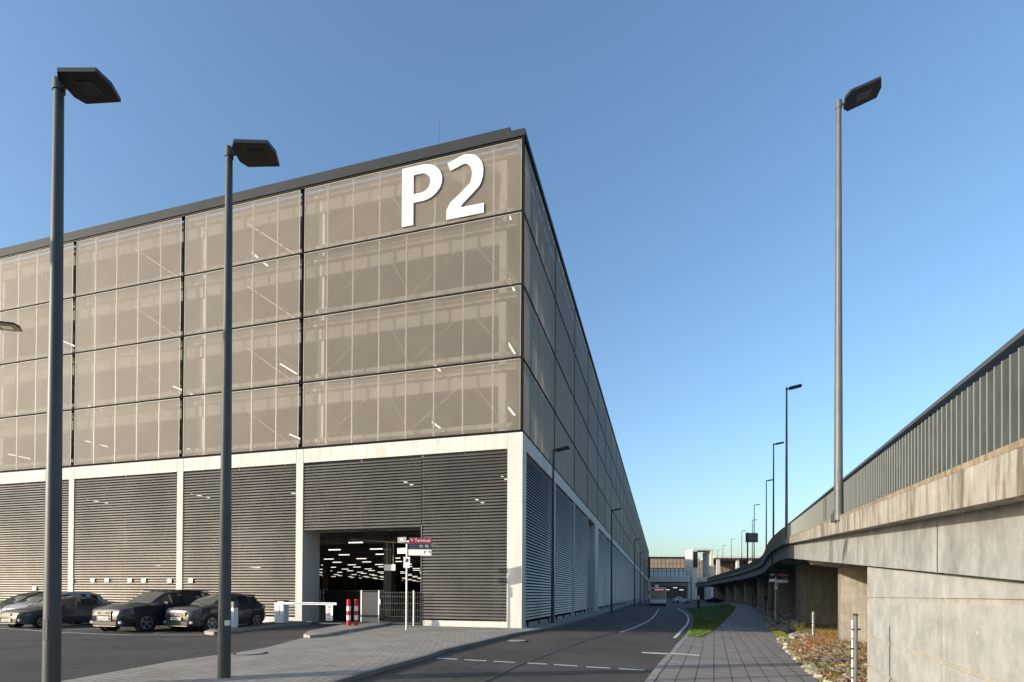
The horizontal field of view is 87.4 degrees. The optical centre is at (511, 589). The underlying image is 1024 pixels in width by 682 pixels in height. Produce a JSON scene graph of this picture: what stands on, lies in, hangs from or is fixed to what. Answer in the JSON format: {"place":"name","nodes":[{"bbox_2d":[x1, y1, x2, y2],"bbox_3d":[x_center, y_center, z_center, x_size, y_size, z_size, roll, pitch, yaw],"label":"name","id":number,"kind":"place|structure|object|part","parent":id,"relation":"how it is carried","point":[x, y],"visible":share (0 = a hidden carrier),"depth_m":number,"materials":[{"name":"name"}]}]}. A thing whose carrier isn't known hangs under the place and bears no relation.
{"place":"outdoors","nodes":[
{"label":"outdoors","id":0,"kind":"place"},
{"bbox_2d":[0,622,340,681],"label":"car park asphalt","id":1,"kind":"object","parent":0,"point":[99,651],"visible":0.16,"depth_m":16.09,"materials":[{"name":"grey asphalt"}]},
{"bbox_2d":[0,321,21,331],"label":"street lamp","id":2,"kind":"object","parent":1,"relation":"on","point":[8,326],"visible":1,"depth_m":17.45,"materials":[{"name":"metal"}]},
{"bbox_2d":[0,591,42,611],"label":"parked car","id":3,"kind":"object","parent":1,"relation":"on","point":[16,599],"visible":0.17,"depth_m":28.65,"materials":[{"name":"black paint"}]},
{"bbox_2d":[0,596,107,627],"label":"parked car","id":4,"kind":"object","parent":1,"relation":"on","point":[77,609],"visible":0.71,"depth_m":24.71,"materials":[{"name":"grey paint"}]},
{"bbox_3d":[-20.698,0.605,24.947,0.177,0.344,0.700,0,0,16],"label":"side window","id":5,"kind":"part","parent":4,"relation":"part of","materials":[{"name":"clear glass"}]},
{"bbox_3d":[-20.446,0.587,25.896,0.197,0.311,0.735,0,0,16],"label":"side window","id":6,"kind":"part","parent":4,"relation":"part of","materials":[{"name":"black glass"}]},
{"bbox_2d":[1,592,110,611],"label":"parked car","id":7,"kind":"object","parent":1,"relation":"on","point":[35,599],"visible":0.12,"depth_m":27.14,"materials":[{"name":"silver metal"}]},
{"bbox_2d":[4,628,121,634],"bbox_3d":[-21.669,1.699,23.804,20.680,0.001,1.802,0,-1,23],"label":"bay line","id":8,"kind":"object","parent":1,"relation":"on","point":[62,632],"visible":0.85,"depth_m":21.27,"materials":[{"name":"paint"}]},
{"bbox_2d":[90,589,208,632],"bbox_3d":[-15.376,0.886,23.465,2.370,1.808,5.066,0,0,16],"label":"parked car","id":9,"kind":"object","parent":1,"relation":"on","point":[144,612],"visible":0.7,"depth_m":21.93,"materials":[{"name":"black paint"}]},
{"bbox_3d":[-14.669,0.379,22.969,0.217,0.469,0.850,0,0,16],"label":"side window","id":10,"kind":"part","parent":9,"relation":"part of","materials":[{"name":"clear glass"}]},
{"bbox_3d":[-14.407,0.349,23.926,0.219,0.445,0.667,0,0,16],"label":"side window","id":11,"kind":"part","parent":9,"relation":"part of","materials":[{"name":"black glass"}]},
{"bbox_2d":[164,593,264,630],"bbox_3d":[-13.112,0.977,23.810,2.180,1.641,4.216,0,0,16],"label":"parked car","id":12,"kind":"object","parent":1,"relation":"on","point":[202,611],"visible":0.73,"depth_m":22.67,"materials":[{"name":"grey paint"}]},
{"bbox_3d":[-12.210,0.482,24.315,0.196,0.378,0.553,0,0,16],"label":"side window","id":13,"kind":"part","parent":12,"relation":"part of","materials":[{"name":"black glass"}]},
{"bbox_2d":[204,620,312,634],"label":"traffic island","id":14,"kind":"structure","parent":1,"relation":"on","point":[242,628],"depth_m":24.34,"materials":[{"name":"concrete"}]},
{"bbox_2d":[231,602,237,627],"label":"ticket column","id":15,"kind":"structure","parent":14,"relation":"on","point":[234,614],"depth_m":22.87,"materials":[{"name":"white metal"}]},
{"bbox_2d":[274,600,336,622],"bbox_3d":[-10.137,1.161,26.506,3.570,1.260,0.450,0,0,16],"label":"barrier","id":16,"kind":"object","parent":14,"relation":"on","point":[281,612],"visible":0.88,"depth_m":26.68,"materials":[{"name":"white metal"}]},
{"bbox_2d":[304,621,391,637],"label":"traffic island","id":17,"kind":"structure","parent":1,"relation":"on","point":[332,630],"depth_m":22.56,"materials":[{"name":"concrete"}]},
{"bbox_2d":[346,599,350,625],"bbox_3d":[-7.545,1.046,24.747,0.190,1.230,0.190,0,0,0],"label":"bollard","id":18,"kind":"object","parent":17,"relation":"on","point":[348,612],"visible":1,"depth_m":24.67,"materials":[{"name":"red"}]},
{"bbox_2d":[354,599,358,624],"bbox_3d":[-7.256,1.049,24.961,0.190,1.230,0.190,0,0,0],"label":"bollard","id":19,"kind":"object","parent":17,"relation":"on","point":[356,602],"visible":0.99,"depth_m":24.89,"materials":[{"name":"red"}]},
{"bbox_2d":[360,590,424,625],"bbox_3d":[-5.995,0.926,26.784,3.534,1.780,0.080,0,0,16],"label":"wire fence","id":20,"kind":"object","parent":17,"relation":"on","point":[370,606],"visible":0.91,"depth_m":27.07,"materials":[{"name":"grey metal"}]},
{"bbox_2d":[320,589,383,621],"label":"sliding gate","id":21,"kind":"structure","parent":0,"point":[339,598],"depth_m":29.95,"materials":[{"name":"black metal"}]},
{"bbox_2d":[61,598,649,681],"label":"pavement","id":22,"kind":"structure","parent":0,"point":[323,659],"depth_m":13.43,"materials":[{"name":"grey concrete"}]},
{"bbox_2d":[41,67,120,681],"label":"street lamp","id":23,"kind":"object","parent":22,"relation":"on","point":[90,85],"visible":1,"depth_m":8.77,"materials":[{"name":"metal"}]},
{"bbox_2d":[43,619,47,640],"bbox_3d":[-7.556,0.654,8.680,0.060,0.350,0.017,0,0,1],"label":"service door","id":24,"kind":"structure","parent":23,"relation":"in","point":[45,638],"depth_m":8.67,"materials":[{"name":"metal"}]},
{"bbox_2d":[217,139,279,677],"bbox_3d":[-5.008,-3.315,10.135,1.003,10.140,0.580,0,0,-1],"label":"street lamp","id":25,"kind":"object","parent":22,"relation":"on","point":[253,153],"visible":0.98,"depth_m":10.06,"materials":[{"name":"metal"}]},
{"bbox_2d":[220,617,222,634],"bbox_3d":[-5.417,0.677,9.989,0.060,0.350,0.016,0,0,-1],"label":"service door","id":26,"kind":"structure","parent":25,"relation":"in","point":[221,618],"depth_m":9.98,"materials":[{"name":"metal"}]},
{"bbox_2d":[233,651,267,654],"bbox_3d":[-6.874,1.677,14.074,0.835,0.040,0.835,0,0,0],"label":"manhole cover","id":27,"kind":"object","parent":22,"relation":"on","point":[251,653],"visible":0.94,"depth_m":13.95,"materials":[{"name":"grey metal"}]},
{"bbox_2d":[397,537,430,629],"bbox_3d":[-4.321,-0.272,23.476,1.528,4.080,0.278,0,0,6],"label":"direction sign","id":28,"kind":"object","parent":22,"relation":"on","point":[415,549],"visible":0.98,"depth_m":23.47,"materials":[{"name":"grey"}]},
{"bbox_2d":[551,446,569,622],"bbox_3d":[2.733,-3.046,30.263,1.041,10.055,0.580,0,0,16],"label":"street lamp","id":29,"kind":"object","parent":22,"relation":"on","point":[564,448],"visible":0.95,"depth_m":30.30,"materials":[{"name":"metal"}]},
{"bbox_2d":[610,508,621,612],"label":"street lamp","id":30,"kind":"object","parent":22,"relation":"on","point":[611,559],"visible":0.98,"depth_m":51.41,"materials":[{"name":"metal"}]},
{"bbox_2d":[0,0,1023,557],"label":"sky","id":31,"kind":"structure","parent":0,"point":[684,151],"materials":[{"name":"blue"}]},
{"bbox_2d":[352,599,724,681],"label":"road","id":32,"kind":"structure","parent":0,"point":[657,633],"depth_m":16.84,"materials":[{"name":"grey asphalt"}]},
{"bbox_2d":[411,666,503,678],"bbox_3d":[-1.101,1.881,12.217,2.039,0.078,1.491,0,0,5],"label":"asphalt patch","id":33,"kind":"object","parent":32,"relation":"on","point":[466,672],"visible":1,"depth_m":12.13,"materials":[{"name":"grey asphalt"}]},
{"bbox_2d":[326,599,647,681],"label":"kerb","id":34,"kind":"structure","parent":32,"relation":"on","point":[364,674],"depth_m":14.45,"materials":[{"name":"grey concrete"}]},
{"bbox_2d":[508,640,527,641],"bbox_3d":[0.188,1.917,20.053,0.835,0.040,0.835,0,0,0],"label":"road marking","id":35,"kind":"object","parent":32,"relation":"on","point":[518,640],"visible":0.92,"depth_m":19.98,"materials":[{"name":"white paint"}]},
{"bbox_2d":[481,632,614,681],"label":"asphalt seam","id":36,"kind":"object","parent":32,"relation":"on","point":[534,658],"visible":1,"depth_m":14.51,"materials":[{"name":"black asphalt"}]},
{"bbox_2d":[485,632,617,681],"bbox_3d":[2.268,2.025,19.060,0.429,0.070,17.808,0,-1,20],"label":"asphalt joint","id":37,"kind":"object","parent":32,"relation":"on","point":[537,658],"visible":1,"depth_m":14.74,"materials":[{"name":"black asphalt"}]},
{"bbox_2d":[634,539,640,605],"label":"street lamp","id":38,"kind":"object","parent":32,"relation":"on","point":[634,570],"visible":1,"depth_m":79.46,"materials":[{"name":"metal"}]},
{"bbox_2d":[621,609,658,631],"bbox_3d":[12.520,2.345,48.133,0.698,0.114,44.438,0,0,18],"label":"road marking","id":39,"kind":"object","parent":32,"relation":"on","point":[642,623],"visible":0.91,"depth_m":35.35,"materials":[{"name":"paint"}]},
{"bbox_2d":[640,551,644,603],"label":"street lamp","id":40,"kind":"object","parent":32,"relation":"on","point":[640,577],"visible":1,"depth_m":102.72,"materials":[{"name":"metal"}]},
{"bbox_2d":[642,652,668,653],"bbox_3d":[4.878,2.149,18.151,0.942,0.045,0.340,0,0,-2],"label":"road marking","id":41,"kind":"object","parent":32,"relation":"on","point":[655,653],"visible":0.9,"depth_m":18.16,"materials":[{"name":"paint"}]},
{"bbox_2d":[648,585,667,605],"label":"bus","id":42,"kind":"object","parent":32,"relation":"on","point":[657,593],"visible":0.99,"depth_m":87.63,"materials":[{"name":"white paint"}]},
{"bbox_2d":[673,609,688,637],"bbox_3d":[15.626,2.444,49.103,1.155,0.215,50.705,0,0,17],"label":"road marking","id":43,"kind":"object","parent":32,"relation":"on","point":[680,631],"visible":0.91,"depth_m":32.70,"materials":[{"name":"paint"}]},
{"bbox_2d":[672,597,690,602],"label":"parked car","id":44,"kind":"object","parent":32,"relation":"on","point":[678,599],"visible":1,"depth_m":124.05,"materials":[{"name":"grey metal"}]},
{"bbox_2d":[682,606,707,635],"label":"grass kerb","id":45,"kind":"structure","parent":32,"relation":"on","point":[691,619],"depth_m":46.55,"materials":[{"name":"concrete"}]},
{"bbox_2d":[707,597,722,602],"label":"parked car","id":46,"kind":"object","parent":32,"relation":"on","point":[713,599],"visible":0.96,"depth_m":138.92,"materials":[{"name":"black metal"}]},
{"bbox_2d":[684,604,735,636],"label":"verge grass","id":47,"kind":"structure","parent":0,"point":[711,624],"depth_m":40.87,"materials":[{"name":"green plant"}]},
{"bbox_2d":[654,602,817,681],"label":"path","id":48,"kind":"structure","parent":0,"point":[760,655],"depth_m":16.99,"materials":[{"name":"grey concrete"}]},
{"bbox_2d":[645,636,687,681],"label":"path kerb","id":49,"kind":"structure","parent":48,"relation":"on","point":[657,670],"depth_m":14.82,"materials":[{"name":"concrete"}]},
{"bbox_2d":[670,653,699,655],"bbox_3d":[5.582,2.087,17.301,0.934,0.042,0.340,0,0,17],"label":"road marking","id":50,"kind":"object","parent":48,"relation":"on","point":[685,654],"visible":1,"depth_m":17.31,"materials":[{"name":"paint"}]},
{"bbox_2d":[740,603,861,681],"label":"embankment soil","id":51,"kind":"structure","parent":0,"point":[786,632],"depth_m":34.68,"materials":[{"name":"brown soil"}]},
{"bbox_2d":[764,586,766,609],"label":"post","id":52,"kind":"object","parent":51,"relation":"on","point":[765,597],"visible":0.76,"depth_m":69.54,"materials":[{"name":"black metal"}]},
{"bbox_2d":[771,553,772,618],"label":"post","id":53,"kind":"object","parent":51,"relation":"on","point":[771,586],"visible":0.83,"depth_m":48.34,"materials":[{"name":"black metal"}]},
{"bbox_2d":[769,573,787,620],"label":"direction sign","id":54,"kind":"object","parent":51,"relation":"on","point":[783,577],"visible":0.99,"depth_m":45.18,"materials":[{"name":"red"}]},
{"bbox_2d":[794,623,803,632],"bbox_3d":[16.689,2.207,31.030,0.667,0.754,0.682,0,0,0],"label":"weed","id":55,"kind":"object","parent":51,"relation":"on","point":[799,627],"visible":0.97,"depth_m":31.01,"materials":[{"name":"yellow plant"}]},
{"bbox_2d":[755,605,867,681],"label":"rubble stones","id":56,"kind":"object","parent":51,"relation":"on","point":[783,618],"visible":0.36,"depth_m":22.56,"materials":[{"name":"brown stone"}]},
{"bbox_2d":[771,628,852,681],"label":"edge grass","id":57,"kind":"structure","parent":51,"relation":"on","point":[775,631],"depth_m":17.63,"materials":[{"name":"green plant"}]},
{"bbox_2d":[812,611,815,640],"bbox_3d":[14.692,1.863,26.041,0.185,1.680,0.098,0,0,0],"label":"marker post","id":58,"kind":"object","parent":51,"relation":"on","point":[813,622],"visible":0.94,"depth_m":26.01,"materials":[{"name":"white plastic"}]},
{"bbox_2d":[789,631,867,681],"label":"fallen leaves","id":59,"kind":"object","parent":51,"relation":"on","point":[817,643],"visible":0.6,"depth_m":19.07,"materials":[{"name":"brown plant"}]},
{"bbox_2d":[851,614,860,681],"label":"marker post","id":60,"kind":"object","parent":51,"relation":"on","point":[854,648],"visible":1,"depth_m":9.37,"materials":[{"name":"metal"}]},
{"bbox_2d":[867,567,1023,681],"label":"retaining wall","id":61,"kind":"structure","parent":51,"relation":"on","point":[924,626],"depth_m":7.02,"materials":[{"name":"concrete"}]},
{"bbox_2d":[795,623,837,636],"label":"dry grass","id":62,"kind":"structure","parent":0,"point":[822,629],"depth_m":32.92,"materials":[{"name":"yellow plant"}]},
{"bbox_3d":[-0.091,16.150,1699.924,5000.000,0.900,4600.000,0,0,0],"label":"ground","id":63,"kind":"structure","parent":0,"visible":0},
{"bbox_2d":[0,127,648,627],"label":"parking garage","id":64,"kind":"structure","parent":63,"relation":"on","point":[410,353],"depth_m":29.72,"materials":[{"name":"beige metal"}]},
{"bbox_2d":[648,557,689,598],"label":"footbridge","id":65,"kind":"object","parent":63,"relation":"on","point":[666,575],"visible":0.77,"depth_m":262.54,"materials":[{"name":"white concrete"}]},
{"bbox_2d":[685,549,713,599],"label":"portal tower","id":66,"kind":"structure","parent":63,"relation":"on","point":[691,565],"depth_m":237.05,"materials":[{"name":"white concrete"}]},
{"bbox_2d":[650,556,760,598],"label":"terminal building","id":67,"kind":"structure","parent":63,"relation":"on","point":[724,563],"depth_m":302.13,"materials":[{"name":"beige stone"}]},
{"bbox_2d":[695,328,1023,642],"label":"ramp bridge","id":68,"kind":"structure","parent":63,"relation":"on","point":[937,486],"depth_m":7.07,"materials":[{"name":"concrete"}]},
{"bbox_2d":[731,539,731,570],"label":"street lamp","id":69,"kind":"object","parent":68,"relation":"on","point":[731,554],"visible":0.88,"depth_m":145.03,"materials":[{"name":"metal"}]},
{"bbox_2d":[746,532,757,563],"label":"road sign","id":70,"kind":"object","parent":68,"relation":"on","point":[751,537],"visible":1,"depth_m":76.18,"materials":[{"name":"metal"}]},
{"bbox_2d":[752,519,756,561],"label":"street lamp","id":71,"kind":"object","parent":68,"relation":"on","point":[752,542],"visible":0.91,"depth_m":108.00,"materials":[{"name":"metal"}]},
{"bbox_2d":[754,504,759,560],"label":"street lamp","id":72,"kind":"object","parent":68,"relation":"on","point":[754,529],"visible":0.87,"depth_m":89.97,"materials":[{"name":"metal"}]},
{"bbox_2d":[766,479,772,545],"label":"street lamp","id":73,"kind":"object","parent":68,"relation":"on","point":[766,509],"visible":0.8,"depth_m":70.71,"materials":[{"name":"metal"}]},
{"bbox_2d":[772,441,783,536],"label":"street lamp","id":74,"kind":"object","parent":68,"relation":"on","point":[773,486],"visible":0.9,"depth_m":53.29,"materials":[{"name":"metal"}]},
{"bbox_2d":[785,384,801,539],"bbox_3d":[19.498,-8.806,37.094,1.039,10.672,0.580,0,-1,25],"label":"street lamp","id":75,"kind":"object","parent":68,"relation":"on","point":[786,463],"visible":0.95,"depth_m":37.22,"materials":[{"name":"metal"}]},
{"bbox_2d":[831,510,835,522],"bbox_3d":[8.181,-1.884,13.577,0.150,0.340,0.260,0,-1,24],"label":"junction box","id":76,"kind":"object","parent":68,"relation":"attached to","point":[832,518],"visible":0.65,"depth_m":13.54,"materials":[{"name":"metal"}]},
{"bbox_2d":[834,76,880,520],"bbox_3d":[8.395,-6.923,13.018,0.982,10.446,0.579,0,-1,24],"label":"street lamp","id":77,"kind":"object","parent":68,"relation":"on","point":[859,95],"visible":0.98,"depth_m":13.12,"materials":[{"name":"metal"}]}
]}

